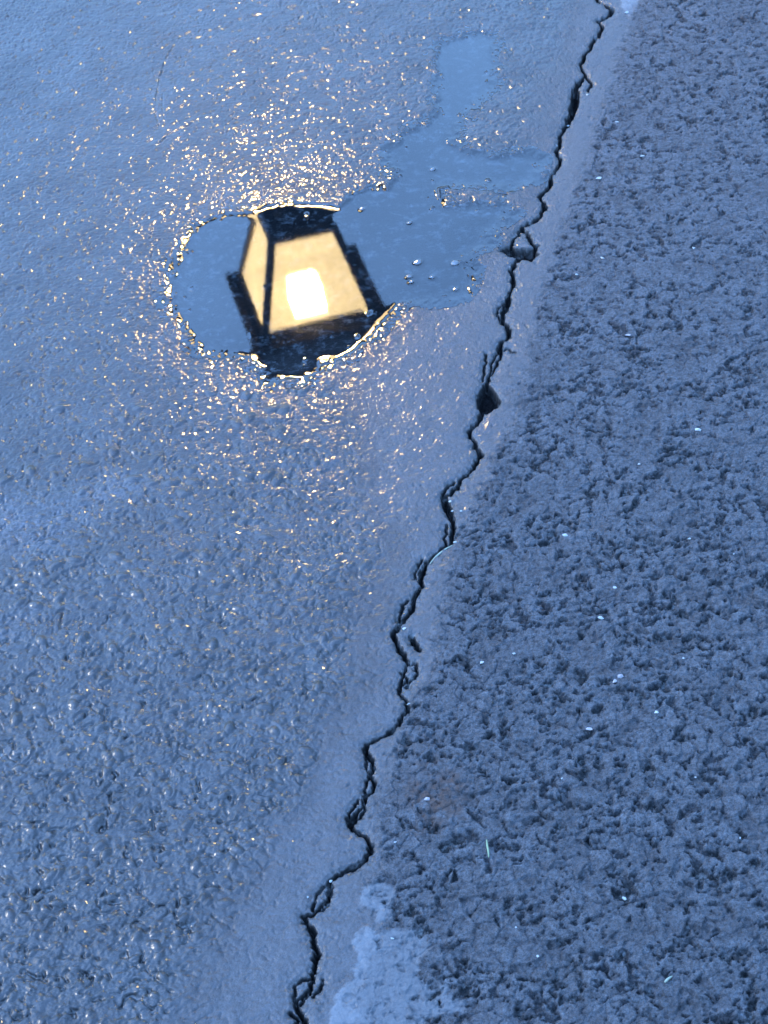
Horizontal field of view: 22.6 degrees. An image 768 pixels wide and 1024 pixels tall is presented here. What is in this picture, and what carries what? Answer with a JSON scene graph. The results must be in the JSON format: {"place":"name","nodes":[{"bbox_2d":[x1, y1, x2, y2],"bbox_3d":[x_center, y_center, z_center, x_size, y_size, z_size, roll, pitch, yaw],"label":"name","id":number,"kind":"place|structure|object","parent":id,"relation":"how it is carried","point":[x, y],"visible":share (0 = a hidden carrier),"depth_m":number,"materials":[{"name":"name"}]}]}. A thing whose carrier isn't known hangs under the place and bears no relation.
{"place":"outdoors","nodes":[
{"label":"outdoors","id":0,"kind":"place"},
{"bbox_2d":[0,0,611,1023],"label":"sealed pavement","id":1,"kind":"structure","parent":0,"point":[246,370],"depth_m":2.19,"materials":[{"name":"grey asphalt"}]},
{"bbox_2d":[297,0,767,1023],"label":"rough pavement","id":2,"kind":"structure","parent":0,"point":[645,810],"depth_m":1.91,"materials":[{"name":"grey asphalt"}]},
{"bbox_2d":[430,545,451,563],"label":"puddle","id":3,"kind":"object","parent":2,"relation":"on","point":[439,553],"visible":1,"depth_m":2.01,"materials":[{"name":"clear liquid"}]},
{"bbox_2d":[486,839,488,857],"bbox_3d":[0.093,0.301,1.723,0.002,0.002,0.020,-7,43,0],"label":"straw","id":4,"kind":"object","parent":2,"relation":"on","point":[487,846],"visible":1,"depth_m":1.72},
{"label":"puddle","id":5,"kind":"structure","parent":0,"visible":0},
{"bbox_2d":[413,259,421,264],"bbox_3d":[0.042,-0.312,2.400,0.010,0.003,0.011,28,53,32],"label":"wet pebble","id":6,"kind":"object","parent":5,"relation":"in","point":[417,262],"visible":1,"depth_m":2.40,"materials":[{"name":"grey stone"}]},
{"bbox_2d":[451,260,458,265],"bbox_3d":[0.088,-0.310,2.391,0.010,0.003,0.010,29,53,32],"label":"wet pebble","id":7,"kind":"object","parent":5,"relation":"in","point":[455,262],"visible":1,"depth_m":2.39,"materials":[{"name":"grey stone"}]}
]}

